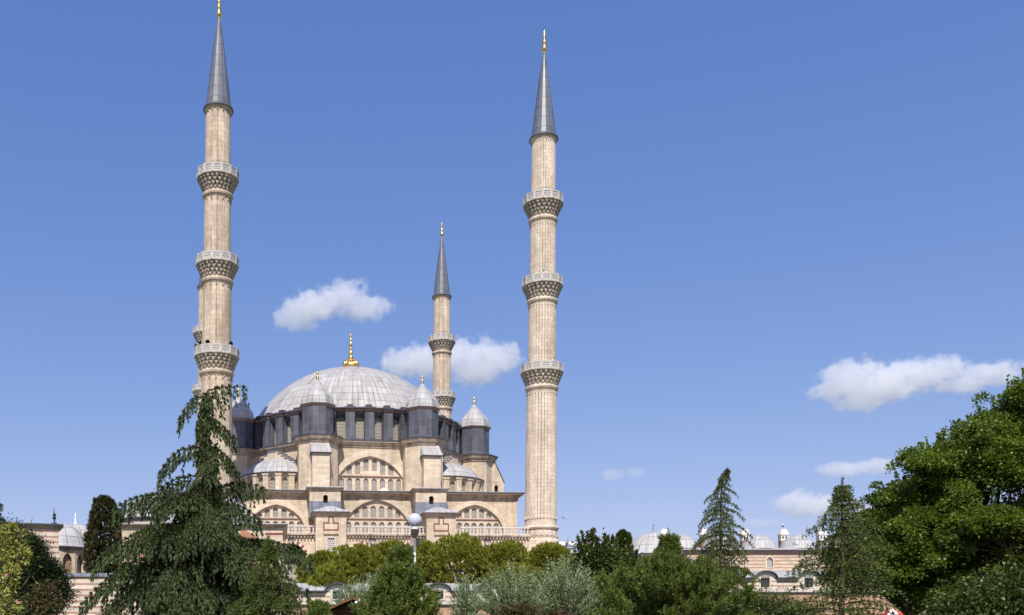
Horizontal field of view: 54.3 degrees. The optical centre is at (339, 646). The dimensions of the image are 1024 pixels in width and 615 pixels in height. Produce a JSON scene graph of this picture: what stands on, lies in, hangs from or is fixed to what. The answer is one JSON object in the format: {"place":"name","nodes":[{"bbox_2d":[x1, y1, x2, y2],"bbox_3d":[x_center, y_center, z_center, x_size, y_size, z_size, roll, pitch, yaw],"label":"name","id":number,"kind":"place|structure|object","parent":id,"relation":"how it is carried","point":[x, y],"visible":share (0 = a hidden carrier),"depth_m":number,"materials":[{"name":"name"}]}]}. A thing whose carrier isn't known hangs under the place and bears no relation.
{"place":"outdoors","nodes":[
{"label":"outdoors","id":0,"kind":"place"},
{"bbox_2d":[232,333,530,564],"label":"mosque","id":1,"kind":"structure","parent":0,"point":[350,451],"depth_m":136.64,"materials":[{"name":"beige stone"}]},
{"bbox_2d":[259,478,262,488],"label":"window","id":2,"kind":"structure","parent":1,"relation":"in","point":[261,480],"depth_m":137.29,"materials":[{"name":"paint"}]},
{"bbox_2d":[265,508,269,516],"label":"window","id":3,"kind":"structure","parent":1,"relation":"in","point":[267,512],"depth_m":131.19,"materials":[{"name":"paint"}]},
{"bbox_2d":[270,477,274,488],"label":"window","id":4,"kind":"structure","parent":1,"relation":"in","point":[272,481],"depth_m":136.69,"materials":[{"name":"paint"}]},
{"bbox_2d":[273,508,277,516],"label":"window","id":5,"kind":"structure","parent":1,"relation":"in","point":[275,511],"depth_m":131.26,"materials":[{"name":"paint"}]},
{"bbox_2d":[281,509,285,516],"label":"window","id":6,"kind":"structure","parent":1,"relation":"in","point":[283,512],"depth_m":131.32,"materials":[{"name":"paint"}]},
{"bbox_2d":[282,477,287,488],"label":"window","id":7,"kind":"structure","parent":1,"relation":"in","point":[284,480],"depth_m":136.65,"materials":[{"name":"paint"}]},
{"bbox_2d":[294,478,296,489],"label":"window","id":8,"kind":"structure","parent":1,"relation":"in","point":[295,480],"depth_m":137.09,"materials":[{"name":"paint"}]},
{"bbox_2d":[297,521,301,532],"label":"window","id":9,"kind":"structure","parent":1,"relation":"in","point":[299,523],"depth_m":131.48,"materials":[{"name":"paint"}]},
{"bbox_2d":[323,495,327,502],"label":"stair door","id":10,"kind":"structure","parent":1,"relation":"in","point":[325,499],"depth_m":128.72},
{"bbox_2d":[339,478,343,485],"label":"window","id":11,"kind":"structure","parent":1,"relation":"in","point":[341,482],"depth_m":138.06,"materials":[{"name":"paint"}]},
{"bbox_2d":[346,522,350,532],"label":"window","id":12,"kind":"structure","parent":1,"relation":"in","point":[348,523],"depth_m":131.95,"materials":[{"name":"paint"}]},
{"bbox_2d":[347,465,351,473],"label":"window","id":13,"kind":"structure","parent":1,"relation":"in","point":[349,469],"depth_m":138.23,"materials":[{"name":"glass"}]},
{"bbox_2d":[347,478,351,489],"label":"window","id":14,"kind":"structure","parent":1,"relation":"in","point":[349,482],"depth_m":138.23,"materials":[{"name":"paint"}]},
{"bbox_2d":[354,510,358,517],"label":"window","id":15,"kind":"structure","parent":1,"relation":"in","point":[356,513],"depth_m":132.03,"materials":[{"name":"paint"}]},
{"bbox_2d":[355,462,359,473],"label":"window","id":16,"kind":"structure","parent":1,"relation":"in","point":[357,465],"depth_m":138.36,"materials":[{"name":"glass"}]},
{"bbox_2d":[355,478,359,489],"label":"window","id":17,"kind":"structure","parent":1,"relation":"in","point":[357,482],"depth_m":138.36,"materials":[{"name":"paint"}]},
{"bbox_2d":[362,506,366,517],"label":"window","id":18,"kind":"structure","parent":1,"relation":"in","point":[364,510],"depth_m":132.09,"materials":[{"name":"paint"}]},
{"bbox_2d":[363,459,367,470],"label":"window","id":19,"kind":"structure","parent":1,"relation":"in","point":[365,462],"depth_m":138.53,"materials":[{"name":"glass"}]},
{"bbox_2d":[363,479,367,489],"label":"window","id":20,"kind":"structure","parent":1,"relation":"in","point":[365,483],"depth_m":138.53,"materials":[{"name":"paint"}]},
{"bbox_2d":[363,522,367,532],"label":"window","id":21,"kind":"structure","parent":1,"relation":"in","point":[364,524],"depth_m":132.09,"materials":[{"name":"paint"}]},
{"bbox_2d":[371,506,375,517],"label":"window","id":22,"kind":"structure","parent":1,"relation":"in","point":[373,510],"depth_m":132.19,"materials":[{"name":"paint"}]},
{"bbox_2d":[372,459,376,470],"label":"window","id":23,"kind":"structure","parent":1,"relation":"in","point":[374,463],"depth_m":138.70,"materials":[{"name":"glass"}]},
{"bbox_2d":[372,479,376,489],"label":"window","id":24,"kind":"structure","parent":1,"relation":"in","point":[374,483],"depth_m":138.70,"materials":[{"name":"paint"}]},
{"bbox_2d":[379,506,383,517],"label":"window","id":25,"kind":"structure","parent":1,"relation":"in","point":[381,509],"depth_m":132.25,"materials":[{"name":"paint"}]},
{"bbox_2d":[379,522,383,532],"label":"window","id":26,"kind":"structure","parent":1,"relation":"in","point":[381,524],"depth_m":132.25,"materials":[{"name":"paint"}]},
{"bbox_2d":[380,461,384,474],"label":"window","id":27,"kind":"structure","parent":1,"relation":"in","point":[382,465],"depth_m":138.87,"materials":[{"name":"glass"}]},
{"bbox_2d":[380,479,384,489],"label":"window","id":28,"kind":"structure","parent":1,"relation":"in","point":[382,483],"depth_m":138.87,"materials":[{"name":"paint"}]},
{"bbox_2d":[387,507,391,517],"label":"window","id":29,"kind":"structure","parent":1,"relation":"in","point":[389,510],"depth_m":132.35,"materials":[{"name":"paint"}]},
{"bbox_2d":[388,465,392,474],"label":"window","id":30,"kind":"structure","parent":1,"relation":"in","point":[390,469],"depth_m":139.04,"materials":[{"name":"glass"}]},
{"bbox_2d":[388,479,392,490],"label":"window","id":31,"kind":"structure","parent":1,"relation":"in","point":[390,483],"depth_m":139.04,"materials":[{"name":"paint"}]},
{"bbox_2d":[395,510,399,517],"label":"window","id":32,"kind":"structure","parent":1,"relation":"in","point":[397,514],"depth_m":132.42,"materials":[{"name":"paint"}]},
{"bbox_2d":[396,479,400,490],"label":"window","id":33,"kind":"structure","parent":1,"relation":"in","point":[398,483],"depth_m":139.21,"materials":[{"name":"paint"}]},
{"bbox_2d":[396,522,400,532],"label":"window","id":34,"kind":"structure","parent":1,"relation":"in","point":[397,524],"depth_m":132.42,"materials":[{"name":"paint"}]},
{"bbox_2d":[404,522,408,532],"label":"window","id":35,"kind":"structure","parent":1,"relation":"in","point":[406,524],"depth_m":132.51,"materials":[{"name":"paint"}]},
{"bbox_2d":[449,481,454,490],"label":"window","id":36,"kind":"structure","parent":1,"relation":"in","point":[452,485],"depth_m":140.03,"materials":[{"name":"paint"}]},
{"bbox_2d":[464,509,468,517],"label":"window","id":37,"kind":"structure","parent":1,"relation":"in","point":[466,512],"depth_m":133.06,"materials":[{"name":"paint"}]},
{"bbox_2d":[464,523,468,532],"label":"window","id":38,"kind":"structure","parent":1,"relation":"in","point":[466,524],"depth_m":133.06,"materials":[{"name":"paint"}]},
{"bbox_2d":[471,523,475,533],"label":"window","id":39,"kind":"structure","parent":1,"relation":"in","point":[473,524],"depth_m":133.13,"materials":[{"name":"paint"}]},
{"bbox_2d":[472,508,475,517],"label":"window","id":40,"kind":"structure","parent":1,"relation":"in","point":[473,510],"depth_m":133.15,"materials":[{"name":"paint"}]},
{"bbox_2d":[479,509,483,518],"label":"window","id":41,"kind":"structure","parent":1,"relation":"in","point":[481,512],"depth_m":133.23,"materials":[{"name":"paint"}]},
{"bbox_2d":[479,523,483,533],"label":"window","id":42,"kind":"structure","parent":1,"relation":"in","point":[480,525],"depth_m":133.23,"materials":[{"name":"glass"}]},
{"bbox_2d":[486,523,490,533],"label":"window","id":43,"kind":"structure","parent":1,"relation":"in","point":[488,524],"depth_m":133.29,"materials":[{"name":"glass"}]},
{"bbox_2d":[0,0,1023,563],"label":"sky","id":44,"kind":"structure","parent":0,"point":[790,233],"materials":[{"name":"blue"}]},
{"bbox_3d":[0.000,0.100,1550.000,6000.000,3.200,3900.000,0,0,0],"label":"ground","id":45,"kind":"structure","parent":0,"visible":0},
{"bbox_2d":[0,503,6,612],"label":"spire cedar","id":46,"kind":"object","parent":45,"relation":"on","point":[2,519],"visible":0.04,"depth_m":48.20,"materials":[{"name":"green plant"}]},
{"bbox_2d":[0,518,42,614],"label":"yellow shrub","id":47,"kind":"object","parent":45,"relation":"on","point":[21,550],"visible":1,"depth_m":20.91,"materials":[{"name":"green plant"}]},
{"bbox_2d":[2,512,63,564],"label":"striped hall","id":48,"kind":"structure","parent":45,"relation":"on","point":[52,530],"depth_m":91.74,"materials":[{"name":"beige stone"}]},
{"bbox_2d":[0,512,81,614],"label":"yew shrub","id":49,"kind":"object","parent":45,"relation":"on","point":[51,569],"visible":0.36,"depth_m":32.45,"materials":[{"name":"green plant"}]},
{"bbox_2d":[18,573,69,614],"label":"rusty bush","id":50,"kind":"object","parent":45,"relation":"on","point":[40,602],"visible":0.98,"depth_m":24.84,"materials":[{"name":"green plant"}]},
{"bbox_2d":[57,523,88,572],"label":"porch kiosk","id":51,"kind":"object","parent":45,"relation":"on","point":[71,545],"visible":0.29,"depth_m":98.03,"materials":[{"name":"metal"}]},
{"bbox_2d":[67,512,101,550],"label":"domed room","id":52,"kind":"object","parent":45,"relation":"on","point":[79,527],"visible":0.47,"depth_m":110.72,"materials":[{"name":"white paint"}]},
{"bbox_2d":[55,573,140,614],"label":"boundary wall","id":53,"kind":"structure","parent":45,"relation":"on","point":[83,585],"depth_m":85.00,"materials":[{"name":"beige stone"}]},
{"bbox_2d":[81,494,125,572],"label":"cypress","id":54,"kind":"object","parent":45,"relation":"on","point":[99,513],"visible":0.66,"depth_m":88.99,"materials":[{"name":"green plant"}]},
{"bbox_2d":[78,382,315,614],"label":"drooping cedar","id":55,"kind":"object","parent":45,"relation":"on","point":[199,558],"visible":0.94,"depth_m":40.99,"materials":[{"name":"green plant"}]},
{"bbox_2d":[224,534,306,614],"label":"spire cedar","id":56,"kind":"object","parent":45,"relation":"on","point":[270,600],"visible":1,"depth_m":37.69,"materials":[{"name":"green plant"}]},
{"bbox_2d":[293,548,333,582],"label":"round pine","id":57,"kind":"object","parent":45,"relation":"on","point":[320,557],"visible":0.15,"depth_m":102.03,"materials":[{"name":"green plant"}]},
{"bbox_2d":[306,598,333,614],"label":"bush","id":58,"kind":"object","parent":45,"relation":"on","point":[317,606],"visible":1,"depth_m":30.79,"materials":[{"name":"green plant"}]},
{"bbox_2d":[305,559,357,586],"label":"round pine","id":59,"kind":"object","parent":45,"relation":"on","point":[326,573],"visible":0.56,"depth_m":97.72,"materials":[{"name":"green plant"}]},
{"bbox_2d":[329,597,371,614],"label":"wooden kiosk","id":60,"kind":"object","parent":45,"relation":"on","point":[343,608],"visible":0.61,"depth_m":34.50,"materials":[{"name":"brown wood"}]},
{"bbox_2d":[330,576,371,606],"bbox_3d":[0.619,-0.696,39.976,2.198,4.463,1.874,0,0,0],"label":"olive shrub","id":61,"kind":"object","parent":45,"relation":"on","point":[356,593],"visible":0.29,"depth_m":39.90,"materials":[{"name":"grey plant"}]},
{"bbox_2d":[102,565,600,614],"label":"terrace","id":62,"kind":"structure","parent":45,"relation":"on","point":[292,575],"depth_m":107.00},
{"bbox_2d":[122,486,170,522],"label":"domed chamber","id":63,"kind":"object","parent":62,"relation":"on","point":[137,519],"visible":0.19,"depth_m":112.29,"materials":[{"name":"grey metal"}]},
{"bbox_2d":[191,246,203,477],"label":"minaret","id":64,"kind":"object","parent":62,"relation":"on","point":[197,335],"visible":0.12,"depth_m":182.06,"materials":[{"name":"stone"}]},
{"bbox_2d":[121,497,287,564],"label":"domed pavilion","id":65,"kind":"structure","parent":62,"relation":"on","point":[276,531],"depth_m":108.00,"materials":[{"name":"stone"}]},
{"bbox_2d":[194,0,239,496],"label":"minaret","id":66,"kind":"object","parent":62,"relation":"on","point":[216,358],"visible":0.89,"depth_m":121.25,"materials":[{"name":"stone"}]},
{"bbox_2d":[428,222,455,418],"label":"minaret","id":67,"kind":"object","parent":62,"relation":"on","point":[441,342],"visible":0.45,"depth_m":186.93,"materials":[{"name":"stone"}]},
{"bbox_2d":[520,29,562,555],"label":"minaret","id":68,"kind":"object","parent":62,"relation":"on","point":[541,372],"visible":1,"depth_m":128.25,"materials":[{"name":"stone"}]},
{"bbox_2d":[327,542,387,583],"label":"round pine","id":69,"kind":"object","parent":45,"relation":"on","point":[361,558],"visible":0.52,"depth_m":99.41,"materials":[{"name":"green plant"}]},
{"bbox_2d":[361,569,378,601],"bbox_3d":[1.631,-1.159,43.983,1.682,4.802,1.288,0,0,0],"label":"olive shrub","id":70,"kind":"object","parent":45,"relation":"on","point":[369,580],"visible":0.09,"depth_m":43.91,"materials":[{"name":"green plant"}]},
{"bbox_2d":[348,543,443,614],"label":"pine tree","id":71,"kind":"object","parent":45,"relation":"on","point":[401,583],"visible":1,"depth_m":29.59,"materials":[{"name":"green plant"}]},
{"bbox_2d":[369,538,425,575],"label":"round pine","id":72,"kind":"object","parent":45,"relation":"on","point":[383,546],"visible":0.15,"depth_m":102.25,"materials":[{"name":"green plant"}]},
{"bbox_2d":[286,582,517,614],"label":"bazaar hall","id":73,"kind":"structure","parent":45,"relation":"on","point":[325,594],"depth_m":95.00,"materials":[{"name":"stone"}]},
{"bbox_2d":[331,588,343,599],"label":"window","id":74,"kind":"structure","parent":73,"relation":"in","point":[333,590],"depth_m":94.96,"materials":[{"name":"stone"}]},
{"bbox_2d":[431,588,444,599],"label":"window","id":75,"kind":"structure","parent":73,"relation":"in","point":[440,589],"depth_m":94.96,"materials":[{"name":"stone"}]},
{"bbox_2d":[408,513,421,563],"bbox_3d":[2.787,-1.651,36.000,0.519,6.559,0.519,0,0,0],"label":"street lamp","id":76,"kind":"object","parent":45,"relation":"on","point":[414,521],"visible":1,"depth_m":35.88,"materials":[{"name":"white glass"}]},
{"bbox_2d":[416,539,446,581],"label":"round pine","id":77,"kind":"object","parent":45,"relation":"on","point":[425,546],"visible":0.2,"depth_m":104.67,"materials":[{"name":"green plant"}]},
{"bbox_2d":[424,532,493,584],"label":"round pine","id":78,"kind":"object","parent":45,"relation":"on","point":[475,557],"visible":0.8,"depth_m":99.65,"materials":[{"name":"green plant"}]},
{"bbox_2d":[448,573,483,614],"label":"olive shrub","id":79,"kind":"object","parent":45,"relation":"on","point":[463,600],"visible":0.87,"depth_m":40.88,"materials":[{"name":"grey plant"}]},
{"bbox_2d":[477,539,531,581],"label":"round pine","id":80,"kind":"object","parent":45,"relation":"on","point":[500,552],"visible":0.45,"depth_m":100.56,"materials":[{"name":"green plant"}]},
{"bbox_2d":[468,558,556,614],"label":"olive shrub","id":81,"kind":"object","parent":45,"relation":"on","point":[520,590],"visible":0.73,"depth_m":37.67,"materials":[{"name":"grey plant"}]},
{"bbox_2d":[484,560,562,600],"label":"round pine","id":82,"kind":"object","parent":45,"relation":"on","point":[504,565],"visible":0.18,"depth_m":97.89,"materials":[{"name":"green plant"}]},
{"bbox_2d":[486,595,577,614],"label":"bush","id":83,"kind":"object","parent":45,"relation":"on","point":[518,608],"visible":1,"depth_m":29.79,"materials":[{"name":"green plant"}]},
{"bbox_2d":[528,541,573,585],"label":"round pine","id":84,"kind":"object","parent":45,"relation":"on","point":[538,553],"visible":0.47,"depth_m":102.58,"materials":[{"name":"green plant"}]},
{"bbox_2d":[527,553,605,614],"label":"olive shrub","id":85,"kind":"object","parent":45,"relation":"on","point":[569,599],"visible":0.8,"depth_m":38.55,"materials":[{"name":"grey plant"}]},
{"bbox_2d":[558,541,575,552],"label":"floodlight mast","id":86,"kind":"object","parent":45,"relation":"on","point":[562,543],"visible":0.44,"depth_m":105.65,"materials":[{"name":"metal"}]},
{"bbox_2d":[557,558,588,607],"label":"round pine","id":87,"kind":"object","parent":45,"relation":"on","point":[566,570],"visible":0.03,"depth_m":97.47,"materials":[{"name":"green plant"}]},
{"bbox_2d":[560,527,634,595],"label":"broadleaf tree","id":88,"kind":"object","parent":45,"relation":"on","point":[605,554],"visible":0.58,"depth_m":83.26,"materials":[{"name":"green plant"}]},
{"bbox_2d":[590,584,623,612],"bbox_3d":[11.236,-0.680,40.300,1.963,4.428,3.054,0,0,40],"label":"evergreen bush","id":89,"kind":"object","parent":45,"relation":"on","point":[600,602],"visible":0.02,"depth_m":39.84,"materials":[{"name":"green plant"}]},
{"bbox_2d":[613,529,634,553],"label":"cypress","id":90,"kind":"object","parent":45,"relation":"on","point":[622,534],"visible":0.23,"depth_m":103.41,"materials":[{"name":"green plant"}]},
{"bbox_2d":[619,544,643,602],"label":"broadleaf tree","id":91,"kind":"object","parent":45,"relation":"on","point":[630,548],"visible":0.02,"depth_m":85.32,"materials":[{"name":"green plant"}]},
{"bbox_2d":[632,521,688,558],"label":"domed classroom","id":92,"kind":"structure","parent":45,"relation":"on","point":[646,543],"depth_m":116.78,"materials":[{"name":"grey metal"}]},
{"bbox_2d":[581,530,763,614],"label":"pine tree","id":93,"kind":"object","parent":45,"relation":"on","point":[667,579],"visible":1,"depth_m":33.73,"materials":[{"name":"green plant"}]},
{"bbox_2d":[689,467,767,599],"bbox_3d":[23.726,-5.181,60.156,6.047,11.837,6.392,0,0,0],"label":"spire cedar","id":94,"kind":"object","parent":45,"relation":"on","point":[721,527],"visible":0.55,"depth_m":59.69,"materials":[{"name":"green plant"}]},
{"bbox_2d":[724,584,824,614],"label":"oleander","id":95,"kind":"object","parent":45,"relation":"on","point":[764,605],"visible":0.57,"depth_m":42.63,"materials":[{"name":"green plant"}]},
{"bbox_2d":[660,529,928,570],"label":"domed school","id":96,"kind":"object","parent":45,"relation":"on","point":[766,553],"visible":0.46,"depth_m":118.19,"materials":[{"name":"beige stone"}]},
{"bbox_2d":[766,555,773,568],"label":"window","id":97,"kind":"structure","parent":96,"relation":"in","point":[768,560],"depth_m":118.18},
{"bbox_2d":[729,570,925,614],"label":"bazaar hall","id":98,"kind":"structure","parent":45,"relation":"on","point":[776,579],"depth_m":110.00,"materials":[{"name":"stone"}]},
{"bbox_2d":[759,575,770,587],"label":"window","id":99,"kind":"structure","parent":98,"relation":"in","point":[765,580],"depth_m":110.13,"materials":[{"name":"stone"}]},
{"bbox_2d":[803,575,814,587],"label":"window","id":100,"kind":"structure","parent":98,"relation":"in","point":[805,580],"depth_m":110.29,"materials":[{"name":"stone"}]},
{"bbox_2d":[771,477,905,614],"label":"spire cedar","id":101,"kind":"object","parent":45,"relation":"on","point":[842,495],"visible":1,"depth_m":23.47,"materials":[{"name":"green plant"}]},
{"bbox_2d":[882,609,902,614],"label":"parasol","id":102,"kind":"object","parent":45,"relation":"on","point":[895,611],"visible":0.58,"depth_m":39.76,"materials":[{"name":"white fabric"}]},
{"bbox_2d":[795,436,1022,614],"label":"broadleaf tree","id":103,"kind":"object","parent":45,"relation":"on","point":[906,516],"visible":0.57,"depth_m":24.99,"materials":[{"name":"green plant"}]},
{"bbox_2d":[884,367,1023,593],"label":"broadleaf tree","id":104,"kind":"object","parent":45,"relation":"on","point":[981,451],"visible":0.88,"depth_m":24.13,"materials":[{"name":"green plant"}]},
{"bbox_2d":[903,551,1023,614],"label":"shrub","id":105,"kind":"object","parent":45,"relation":"on","point":[1004,595],"visible":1,"depth_m":22.16,"materials":[{"name":"green plant"}]}
]}

